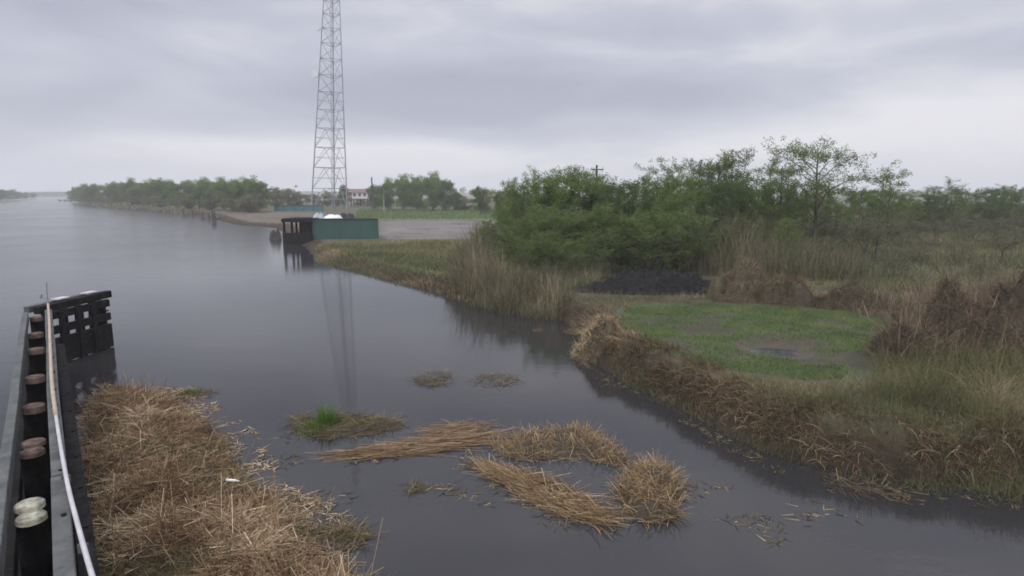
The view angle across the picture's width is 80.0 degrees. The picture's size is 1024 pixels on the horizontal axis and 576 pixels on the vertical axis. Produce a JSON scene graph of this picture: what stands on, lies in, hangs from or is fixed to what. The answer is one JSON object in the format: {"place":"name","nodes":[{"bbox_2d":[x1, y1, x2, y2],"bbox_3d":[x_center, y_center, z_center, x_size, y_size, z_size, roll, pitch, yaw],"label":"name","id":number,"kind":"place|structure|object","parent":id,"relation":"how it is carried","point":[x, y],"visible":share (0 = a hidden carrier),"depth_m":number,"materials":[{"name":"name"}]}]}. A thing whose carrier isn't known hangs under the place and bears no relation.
{"place":"outdoors","nodes":[
{"label":"outdoors","id":0,"kind":"place"},
{"bbox_2d":[310,237,587,320],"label":"marsh grass","id":1,"kind":"structure","parent":0,"point":[405,245],"depth_m":47.68,"materials":[{"name":"plant"}]},
{"bbox_2d":[354,208,556,221],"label":"meadow","id":2,"kind":"structure","parent":0,"point":[464,213],"depth_m":141.10,"materials":[{"name":"green plant"}]},
{"bbox_2d":[0,194,1023,575],"bbox_3d":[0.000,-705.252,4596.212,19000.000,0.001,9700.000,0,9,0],"label":"water","id":3,"kind":"structure","parent":0,"point":[256,328],"depth_m":15.59,"materials":[{"name":"grey liquid"}]},
{"bbox_2d":[0,290,113,575],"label":"timber fender","id":4,"kind":"object","parent":3,"relation":"in","point":[36,532],"visible":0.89,"depth_m":9.12,"materials":[{"name":"black wood"}]},
{"bbox_2d":[47,303,95,575],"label":"conduit","id":5,"kind":"object","parent":4,"relation":"attached to","point":[83,548],"visible":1,"depth_m":7.48,"materials":[{"name":"grey metal"}]},
{"bbox_2d":[171,387,221,399],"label":"floating mat","id":6,"kind":"object","parent":3,"relation":"on","point":[193,391],"visible":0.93,"depth_m":16.93,"materials":[{"name":"plant"}]},
{"bbox_2d":[64,361,383,575],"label":"straw","id":7,"kind":"object","parent":3,"relation":"on","point":[136,397],"visible":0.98,"depth_m":10.24,"materials":[{"name":"beige plant"}]},
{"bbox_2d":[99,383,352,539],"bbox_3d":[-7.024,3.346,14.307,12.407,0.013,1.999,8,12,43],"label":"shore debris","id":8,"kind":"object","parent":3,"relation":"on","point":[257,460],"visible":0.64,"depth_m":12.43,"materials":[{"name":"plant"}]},
{"bbox_2d":[299,508,387,557],"bbox_3d":[-2.716,3.968,9.882,1.523,0.297,1.325,5,10,28],"label":"floating mat","id":9,"kind":"object","parent":3,"relation":"on","point":[349,533],"visible":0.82,"depth_m":9.90,"materials":[{"name":"plant"}]},
{"bbox_2d":[279,401,421,439],"bbox_3d":[-3.958,3.043,14.610,3.644,0.679,2.228,0,9,0],"label":"floating mat","id":10,"kind":"object","parent":3,"relation":"on","point":[322,422],"visible":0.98,"depth_m":14.47,"materials":[{"name":"plant"}]},
{"bbox_2d":[305,426,516,461],"bbox_3d":[-2.097,3.439,13.413,4.657,0.336,1.530,-1,9,-7],"label":"floating mat","id":11,"kind":"object","parent":3,"relation":"on","point":[410,447],"visible":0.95,"depth_m":13.28,"materials":[{"name":"beige plant"}]},
{"bbox_2d":[402,416,499,437],"bbox_3d":[-1.335,3.313,14.295,2.531,0.242,1.446,-2,9,-13],"label":"floating mat","id":12,"kind":"object","parent":3,"relation":"on","point":[457,428],"visible":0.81,"depth_m":14.34,"materials":[{"name":"brown plant"}]},
{"bbox_2d":[464,448,636,539],"bbox_3d":[0.537,3.732,11.305,3.465,0.329,3.200,0,9,0],"label":"floating mat","id":13,"kind":"object","parent":3,"relation":"on","point":[587,509],"visible":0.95,"depth_m":11.16,"materials":[{"name":"plant"}]},
{"bbox_2d":[480,419,637,467],"bbox_3d":[0.986,3.329,13.539,3.394,0.441,2.561,0,9,0],"label":"floating mat","id":14,"kind":"object","parent":3,"relation":"on","point":[573,442],"visible":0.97,"depth_m":13.21,"materials":[{"name":"plant"}]},
{"bbox_2d":[261,436,864,548],"bbox_3d":[0.169,3.788,11.452,11.921,0.014,3.788,1,9,7],"label":"floating debris","id":15,"kind":"object","parent":3,"relation":"on","point":[496,488],"visible":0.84,"depth_m":10.98,"materials":[{"name":"plant"}]},
{"bbox_2d":[599,448,696,532],"bbox_3d":[2.591,3.610,11.387,1.957,0.544,2.889,0,9,0],"label":"floating mat","id":16,"kind":"object","parent":3,"relation":"on","point":[648,491],"visible":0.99,"depth_m":11.14,"materials":[{"name":"plant"}]},
{"bbox_2d":[577,362,1021,510],"bbox_3d":[4.513,3.108,15.853,2.879,0.010,13.473,-5,10,-31],"label":"bank debris","id":17,"kind":"object","parent":3,"relation":"on","point":[775,470],"visible":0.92,"depth_m":12.62,"materials":[{"name":"plant"}]},
{"bbox_2d":[817,467,927,504],"bbox_3d":[6.687,3.704,11.597,1.761,0.294,1.553,0,9,0],"label":"floating mat","id":18,"kind":"object","parent":3,"relation":"on","point":[865,487],"visible":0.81,"depth_m":11.52,"materials":[{"name":"plant"}]},
{"bbox_2d":[0,194,1023,575],"bbox_3d":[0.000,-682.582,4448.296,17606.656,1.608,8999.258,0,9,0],"label":"ground","id":19,"kind":"structure","parent":0,"point":[390,226],"depth_m":16.18,"materials":[{"name":"plant"}]},
{"bbox_2d":[112,177,142,204],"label":"tree","id":20,"kind":"object","parent":19,"relation":"on","point":[129,183],"visible":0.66,"depth_m":256.19,"materials":[{"name":"green plant"}]},
{"bbox_2d":[77,201,211,219],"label":"shore grass","id":21,"kind":"structure","parent":19,"relation":"on","point":[97,204],"depth_m":197.90,"materials":[{"name":"green plant"}]},
{"bbox_2d":[138,177,162,205],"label":"tree","id":22,"kind":"object","parent":19,"relation":"on","point":[146,189],"visible":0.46,"depth_m":235.13,"materials":[{"name":"green plant"}]},
{"bbox_2d":[162,179,182,206],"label":"tree","id":23,"kind":"object","parent":19,"relation":"on","point":[172,187],"visible":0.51,"depth_m":213.74,"materials":[{"name":"green plant"}]},
{"bbox_2d":[182,176,209,208],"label":"tree","id":24,"kind":"object","parent":19,"relation":"on","point":[190,197],"visible":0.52,"depth_m":196.22,"materials":[{"name":"green plant"}]},
{"bbox_2d":[227,175,266,209],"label":"tree","id":25,"kind":"object","parent":19,"relation":"on","point":[237,189],"visible":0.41,"depth_m":169.65,"materials":[{"name":"green plant"}]},
{"bbox_2d":[235,193,272,212],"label":"bush","id":26,"kind":"object","parent":19,"relation":"on","point":[250,208],"visible":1,"depth_m":157.93,"materials":[{"name":"green plant"}]},
{"bbox_2d":[242,179,280,209],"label":"tree","id":27,"kind":"object","parent":19,"relation":"on","point":[255,187],"visible":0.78,"depth_m":165.26,"materials":[{"name":"green plant"}]},
{"bbox_2d":[274,205,322,211],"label":"screen fence","id":28,"kind":"object","parent":19,"relation":"on","point":[303,208],"visible":1,"depth_m":168.54,"materials":[{"name":"teal wood"}]},
{"bbox_2d":[311,0,347,209],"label":"lattice tower","id":29,"kind":"structure","parent":19,"relation":"on","point":[315,74],"depth_m":184.23,"materials":[{"name":"metal"}]},
{"bbox_2d":[281,217,378,244],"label":"green enclosure","id":30,"kind":"object","parent":19,"relation":"on","point":[311,229],"visible":0.73,"depth_m":66.43,"materials":[{"name":"metal"}]},
{"bbox_2d":[370,177,397,208],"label":"tree","id":31,"kind":"object","parent":19,"relation":"on","point":[388,203],"visible":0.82,"depth_m":178.59,"materials":[{"name":"green plant"}]},
{"bbox_2d":[386,173,415,209],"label":"tree","id":32,"kind":"object","parent":19,"relation":"on","point":[400,192],"visible":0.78,"depth_m":175.13,"materials":[{"name":"green plant"}]},
{"bbox_2d":[398,173,431,209],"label":"tree","id":33,"kind":"object","parent":19,"relation":"on","point":[418,201],"visible":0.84,"depth_m":172.93,"materials":[{"name":"green plant"}]},
{"bbox_2d":[415,170,452,209],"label":"tree","id":34,"kind":"object","parent":19,"relation":"on","point":[432,200],"visible":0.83,"depth_m":170.98,"materials":[{"name":"green plant"}]},
{"bbox_2d":[434,178,465,210],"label":"tree","id":35,"kind":"object","parent":19,"relation":"on","point":[447,199],"visible":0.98,"depth_m":168.97,"materials":[{"name":"green plant"}]},
{"bbox_2d":[468,185,492,212],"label":"tree","id":36,"kind":"object","parent":19,"relation":"on","point":[478,201],"visible":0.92,"depth_m":147.86,"materials":[{"name":"green plant"}]},
{"bbox_2d":[475,207,546,263],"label":"bush","id":37,"kind":"object","parent":19,"relation":"on","point":[505,219],"visible":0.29,"depth_m":39.58,"materials":[{"name":"green plant"}]},
{"bbox_2d":[489,177,534,232],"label":"tree","id":38,"kind":"object","parent":19,"relation":"on","point":[496,194],"visible":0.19,"depth_m":51.13,"materials":[{"name":"green plant"}]},
{"bbox_2d":[489,230,548,275],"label":"bush","id":39,"kind":"object","parent":19,"relation":"on","point":[518,245],"visible":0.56,"depth_m":35.39,"materials":[{"name":"green plant"}]},
{"bbox_2d":[493,176,545,237],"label":"tree","id":40,"kind":"object","parent":19,"relation":"on","point":[512,190],"visible":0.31,"depth_m":47.12,"materials":[{"name":"green plant"}]},
{"bbox_2d":[20,191,1018,195],"bbox_3d":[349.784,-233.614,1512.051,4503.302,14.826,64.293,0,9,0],"label":"wood","id":41,"kind":"object","parent":19,"relation":"on","point":[317,194],"visible":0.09,"depth_m":1492.68,"materials":[{"name":"green plant"}]},
{"bbox_2d":[437,219,621,320],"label":"reeds","id":42,"kind":"object","parent":19,"relation":"on","point":[473,264],"visible":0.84,"depth_m":31.35,"materials":[{"name":"beige plant"}]},
{"bbox_2d":[498,165,567,257],"bbox_3d":[1.445,-5.625,45.675,5.223,7.204,4.996,-1,9,-9],"label":"tree","id":43,"kind":"object","parent":19,"relation":"on","point":[534,172],"visible":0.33,"depth_m":45.16,"materials":[{"name":"green plant"}]},
{"bbox_2d":[494,203,585,266],"bbox_3d":[1.444,-3.158,38.318,5.835,4.324,5.994,-3,9,-17],"label":"bush","id":44,"kind":"object","parent":19,"relation":"on","point":[540,219],"visible":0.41,"depth_m":37.19,"materials":[{"name":"green plant"}]},
{"bbox_2d":[516,228,584,272],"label":"bush","id":45,"kind":"object","parent":19,"relation":"on","point":[548,243],"visible":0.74,"depth_m":34.29,"materials":[{"name":"green plant"}]},
{"bbox_2d":[521,165,596,254],"bbox_3d":[3.336,-5.219,43.794,5.416,6.951,5.931,4,10,24],"label":"tree","id":46,"kind":"object","parent":19,"relation":"on","point":[559,192],"visible":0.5,"depth_m":42.26,"materials":[{"name":"green plant"}]},
{"bbox_2d":[518,199,605,264],"bbox_3d":[2.685,-3.286,38.141,5.708,4.518,5.928,-3,9,-21],"label":"bush","id":47,"kind":"object","parent":19,"relation":"on","point":[563,215],"visible":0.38,"depth_m":37.05,"materials":[{"name":"green plant"}]},
{"bbox_2d":[539,164,601,239],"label":"tree","id":48,"kind":"object","parent":19,"relation":"on","point":[549,199],"visible":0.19,"depth_m":43.77,"materials":[{"name":"green plant"}]},
{"bbox_2d":[547,230,612,271],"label":"bush","id":49,"kind":"object","parent":19,"relation":"on","point":[571,247],"visible":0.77,"depth_m":33.78,"materials":[{"name":"green plant"}]},
{"bbox_2d":[542,203,620,269],"bbox_3d":[4.526,-3.212,38.322,5.457,4.319,5.666,7,11,39],"label":"bush","id":50,"kind":"object","parent":19,"relation":"on","point":[596,232],"visible":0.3,"depth_m":36.82,"materials":[{"name":"green plant"}]},
{"bbox_2d":[554,172,614,247],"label":"tree","id":51,"kind":"object","parent":19,"relation":"on","point":[587,184],"visible":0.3,"depth_m":43.03,"materials":[{"name":"green plant"}]},
{"bbox_2d":[566,310,629,363],"bbox_3d":[2.831,1.869,20.656,2.379,2.445,2.157,0,9,0],"label":"grass mound","id":52,"kind":"object","parent":19,"relation":"on","point":[583,352],"depth_m":20.34,"materials":[{"name":"plant"}]},
{"bbox_2d":[554,202,651,274],"bbox_3d":[5.997,-3.123,37.611,5.929,4.394,6.090,-5,10,-27],"label":"bush","id":53,"kind":"object","parent":19,"relation":"on","point":[613,243],"visible":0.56,"depth_m":36.70,"materials":[{"name":"green plant"}]},
{"bbox_2d":[588,176,653,239],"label":"tree","id":54,"kind":"object","parent":19,"relation":"on","point":[604,191],"visible":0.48,"depth_m":41.34,"materials":[{"name":"green plant"}]},
{"bbox_2d":[589,201,682,271],"bbox_3d":[7.676,-3.105,37.325,5.844,4.455,5.628,-7,11,-36],"label":"bush","id":55,"kind":"object","parent":19,"relation":"on","point":[635,251],"visible":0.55,"depth_m":36.31,"materials":[{"name":"green plant"}]},
{"bbox_2d":[611,172,661,258],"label":"tree","id":56,"kind":"object","parent":19,"relation":"on","point":[640,186],"visible":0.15,"depth_m":44.69,"materials":[{"name":"green plant"}]},
{"bbox_2d":[590,264,714,294],"bbox_3d":[6.943,-0.443,29.306,8.050,1.796,3.329,0,9,0],"label":"burnt brush heap","id":57,"kind":"object","parent":19,"relation":"on","point":[637,282],"visible":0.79,"depth_m":28.70,"materials":[{"name":"black plant"}]},
{"bbox_2d":[624,177,689,258],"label":"tree","id":58,"kind":"object","parent":19,"relation":"on","point":[650,190],"visible":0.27,"depth_m":41.10,"materials":[{"name":"green plant"}]},
{"bbox_2d":[633,156,700,214],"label":"tree","id":59,"kind":"object","parent":19,"relation":"on","point":[664,169],"visible":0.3,"depth_m":44.74,"materials":[{"name":"green plant"}]},
{"bbox_2d":[311,251,1023,482],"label":"bank grass","id":60,"kind":"structure","parent":19,"relation":"on","point":[650,345],"depth_m":14.16,"materials":[{"name":"plant"}]},
{"bbox_2d":[619,206,717,272],"bbox_3d":[8.829,-2.806,36.474,5.730,4.134,5.578,-3,9,-20],"label":"bush","id":61,"kind":"object","parent":19,"relation":"on","point":[668,241],"visible":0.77,"depth_m":35.73,"materials":[{"name":"green plant"}]},
{"bbox_2d":[650,170,705,265],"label":"tree","id":62,"kind":"object","parent":19,"relation":"on","point":[665,198],"visible":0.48,"depth_m":40.05,"materials":[{"name":"green plant"}]},
{"bbox_2d":[651,171,718,252],"bbox_3d":[12.593,-5.220,44.671,5.198,6.672,5.692,5,10,29],"label":"tree","id":63,"kind":"object","parent":19,"relation":"on","point":[690,181],"visible":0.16,"depth_m":43.92,"materials":[{"name":"green plant"}]},
{"bbox_2d":[640,200,735,271],"bbox_3d":[10.155,-3.219,38.020,5.836,4.620,6.061,-8,12,-42],"label":"bush","id":64,"kind":"object","parent":19,"relation":"on","point":[702,226],"visible":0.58,"depth_m":37.32,"materials":[{"name":"green plant"}]},
{"bbox_2d":[681,158,718,207],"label":"tree","id":65,"kind":"object","parent":19,"relation":"on","point":[692,166],"visible":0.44,"depth_m":47.03,"materials":[{"name":"green plant"}]},
{"bbox_2d":[671,173,737,257],"bbox_3d":[13.088,-4.587,41.536,4.649,6.349,4.802,-4,10,-25],"label":"tree","id":66,"kind":"object","parent":19,"relation":"on","point":[723,207],"visible":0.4,"depth_m":41.16,"materials":[{"name":"green plant"}]},
{"bbox_2d":[673,206,756,262],"bbox_3d":[13.142,-3.383,40.681,5.453,4.225,6.188,-7,11,-38],"label":"bush","id":67,"kind":"object","parent":19,"relation":"on","point":[743,224],"visible":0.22,"depth_m":40.24,"materials":[{"name":"green plant"}]},
{"bbox_2d":[691,173,764,247],"bbox_3d":[14.782,-4.810,42.597,5.013,6.349,4.759,2,9,15],"label":"tree","id":68,"kind":"object","parent":19,"relation":"on","point":[739,184],"visible":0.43,"depth_m":41.34,"materials":[{"name":"green plant"}]},
{"bbox_2d":[707,147,757,212],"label":"tree","id":69,"kind":"object","parent":19,"relation":"on","point":[724,169],"visible":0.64,"depth_m":44.93,"materials":[{"name":"green plant"}]},
{"bbox_2d":[703,253,768,303],"bbox_3d":[10.152,-0.351,26.868,3.871,2.545,2.873,0,9,0],"label":"grass mound","id":70,"kind":"object","parent":19,"relation":"on","point":[743,280],"depth_m":26.30,"materials":[{"name":"plant"}]},
{"bbox_2d":[702,203,769,254],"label":"bush","id":71,"kind":"object","parent":19,"relation":"on","point":[750,211],"visible":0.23,"depth_m":40.82,"materials":[{"name":"green plant"}]},
{"bbox_2d":[714,171,784,237],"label":"tree","id":72,"kind":"object","parent":19,"relation":"on","point":[766,212],"visible":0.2,"depth_m":42.77,"materials":[{"name":"green plant"}]},
{"bbox_2d":[613,301,890,380],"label":"lawn","id":73,"kind":"structure","parent":19,"relation":"on","point":[809,313],"depth_m":20.41,"materials":[{"name":"green plant"}]},
{"bbox_2d":[735,180,786,242],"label":"tree","id":74,"kind":"object","parent":19,"relation":"on","point":[768,192],"visible":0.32,"depth_m":44.76,"materials":[{"name":"green plant"}]},
{"bbox_2d":[668,207,873,280],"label":"tan reeds","id":75,"kind":"object","parent":19,"relation":"on","point":[766,256],"visible":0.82,"depth_m":35.81,"materials":[{"name":"beige plant"}]},
{"bbox_2d":[734,208,810,248],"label":"bush","id":76,"kind":"object","parent":19,"relation":"on","point":[765,222],"visible":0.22,"depth_m":42.24,"materials":[{"name":"green plant"}]},
{"bbox_2d":[749,348,798,356],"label":"puddle","id":77,"kind":"object","parent":19,"relation":"on","point":[782,352],"visible":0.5,"depth_m":18.53,"materials":[{"name":"grey liquid"}]},
{"bbox_2d":[751,157,815,241],"bbox_3d":[19.575,-5.716,44.466,4.848,7.648,4.029,-4,9,-22],"label":"tree","id":78,"kind":"object","parent":19,"relation":"on","point":[783,178],"visible":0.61,"depth_m":44.20,"materials":[{"name":"green plant"}]},
{"bbox_2d":[757,179,809,245],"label":"tree","id":79,"kind":"object","parent":19,"relation":"on","point":[783,206],"visible":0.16,"depth_m":46.34,"materials":[{"name":"green plant"}]},
{"bbox_2d":[752,268,824,306],"bbox_3d":[11.831,0.070,26.065,4.015,2.212,2.520,0,9,0],"label":"grass mound","id":80,"kind":"object","parent":19,"relation":"on","point":[781,290],"depth_m":25.71,"materials":[{"name":"plant"}]},
{"bbox_2d":[771,218,805,270],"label":"tree","id":81,"kind":"object","parent":19,"relation":"on","point":[791,224],"visible":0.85,"depth_m":35.74,"materials":[{"name":"green plant"}]},
{"bbox_2d":[778,185,823,245],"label":"tree","id":82,"kind":"object","parent":19,"relation":"on","point":[804,221],"visible":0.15,"depth_m":49.14,"materials":[{"name":"green plant"}]},
{"bbox_2d":[605,298,1023,508],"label":"weeds","id":83,"kind":"object","parent":19,"relation":"on","point":[999,387],"visible":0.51,"depth_m":13.61,"materials":[{"name":"brown plant"}]},
{"bbox_2d":[796,181,845,247],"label":"tree","id":84,"kind":"object","parent":19,"relation":"on","point":[827,202],"visible":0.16,"depth_m":51.12,"materials":[{"name":"green plant"}]},
{"bbox_2d":[762,134,902,251],"bbox_3d":[21.377,-6.170,42.554,8.418,9.093,8.086,2,9,13],"label":"tree","id":85,"kind":"object","parent":19,"relation":"on","point":[817,185],"visible":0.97,"depth_m":41.86,"materials":[{"name":"green plant"}]},
{"bbox_2d":[806,212,861,244],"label":"shrub","id":86,"kind":"object","parent":19,"relation":"on","point":[823,229],"visible":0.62,"depth_m":45.68,"materials":[{"name":"green plant"}]},
{"bbox_2d":[819,186,864,247],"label":"tree","id":87,"kind":"object","parent":19,"relation":"on","point":[854,202],"visible":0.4,"depth_m":52.87,"materials":[{"name":"green plant"}]},
{"bbox_2d":[809,276,890,310],"bbox_3d":[14.090,0.311,25.321,3.853,1.901,2.569,0,9,0],"label":"grass mound","id":88,"kind":"object","parent":19,"relation":"on","point":[845,295],"depth_m":24.98,"materials":[{"name":"brown plant"}]},
{"bbox_2d":[828,222,877,255],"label":"shrub","id":89,"kind":"object","parent":19,"relation":"on","point":[845,238],"visible":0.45,"depth_m":41.78,"materials":[{"name":"green plant"}]},
{"bbox_2d":[833,186,885,225],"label":"tree","id":90,"kind":"object","parent":19,"relation":"on","point":[865,199],"visible":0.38,"depth_m":70.52,"materials":[{"name":"green plant"}]},
{"bbox_2d":[696,225,1023,293],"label":"field grass","id":91,"kind":"structure","parent":19,"relation":"on","point":[984,255],"depth_m":44.92,"materials":[{"name":"plant"}]},
{"bbox_2d":[846,209,895,279],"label":"tree","id":92,"kind":"object","parent":19,"relation":"on","point":[866,234],"visible":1,"depth_m":33.88,"materials":[{"name":"green plant"}]},
{"bbox_2d":[842,215,907,261],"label":"tree","id":93,"kind":"object","parent":19,"relation":"on","point":[896,233],"visible":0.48,"depth_m":43.79,"materials":[{"name":"green plant"}]},
{"bbox_2d":[858,183,908,233],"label":"tree","id":94,"kind":"object","parent":19,"relation":"on","point":[879,210],"visible":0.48,"depth_m":68.90,"materials":[{"name":"green plant"}]},
{"bbox_2d":[856,168,918,253],"bbox_3d":[30.464,-6.176,49.600,4.351,7.019,4.191,1,9,4],"label":"tree","id":95,"kind":"object","parent":19,"relation":"on","point":[890,189],"visible":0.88,"depth_m":49.30,"materials":[{"name":"green plant"}]},
{"bbox_2d":[851,310,951,365],"bbox_3d":[11.002,1.421,17.143,2.886,1.930,2.767,0,9,0],"label":"grass mound","id":96,"kind":"object","parent":19,"relation":"on","point":[906,329],"depth_m":16.84,"materials":[{"name":"brown plant"}]},
{"bbox_2d":[882,189,925,229],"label":"tree","id":97,"kind":"object","parent":19,"relation":"on","point":[915,213],"visible":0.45,"depth_m":72.77,"materials":[{"name":"green plant"}]},
{"bbox_2d":[842,267,1023,369],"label":"dead brush","id":98,"kind":"object","parent":19,"relation":"on","point":[917,299],"visible":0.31,"depth_m":18.14,"materials":[{"name":"brown plant"}]},
{"bbox_2d":[920,178,978,230],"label":"tree","id":99,"kind":"object","parent":19,"relation":"on","point":[946,198],"visible":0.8,"depth_m":76.65,"materials":[{"name":"green plant"}]},
{"bbox_2d":[903,250,1023,354],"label":"grass mound","id":100,"kind":"object","parent":19,"relation":"on","point":[950,293],"depth_m":17.86,"materials":[{"name":"brown plant"}]},
{"bbox_2d":[947,210,986,240],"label":"shrub","id":101,"kind":"object","parent":19,"relation":"on","point":[977,221],"visible":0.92,"depth_m":61.67,"materials":[{"name":"green plant"}]},
{"bbox_2d":[966,185,1018,226],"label":"tree","id":102,"kind":"object","parent":19,"relation":"on","point":[996,192],"visible":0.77,"depth_m":80.31,"materials":[{"name":"green plant"}]},
{"bbox_2d":[967,202,1022,228],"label":"bush","id":103,"kind":"object","parent":19,"relation":"on","point":[1005,210],"visible":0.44,"depth_m":82.39,"materials":[{"name":"green plant"}]},
{"bbox_2d":[972,215,1018,249],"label":"shrub","id":104,"kind":"object","parent":19,"relation":"on","point":[989,226],"visible":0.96,"depth_m":53.69,"materials":[{"name":"green plant"}]},
{"bbox_2d":[976,229,1023,263],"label":"shrub","id":105,"kind":"object","parent":19,"relation":"on","point":[1014,242],"visible":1,"depth_m":43.04,"materials":[{"name":"green plant"}]},
{"bbox_2d":[995,184,1023,228],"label":"tree","id":106,"kind":"object","parent":19,"relation":"on","point":[1021,192],"visible":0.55,"depth_m":83.24,"materials":[{"name":"green plant"}]},
{"bbox_2d":[0,0,1023,193],"label":"sky","id":107,"kind":"structure","parent":0,"point":[473,93],"materials":[{"name":"grey"}]},
{"bbox_2d":[568,274,943,365],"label":"rough grass","id":108,"kind":"structure","parent":0,"point":[623,299],"depth_m":27.29,"materials":[{"name":"brown plant"}]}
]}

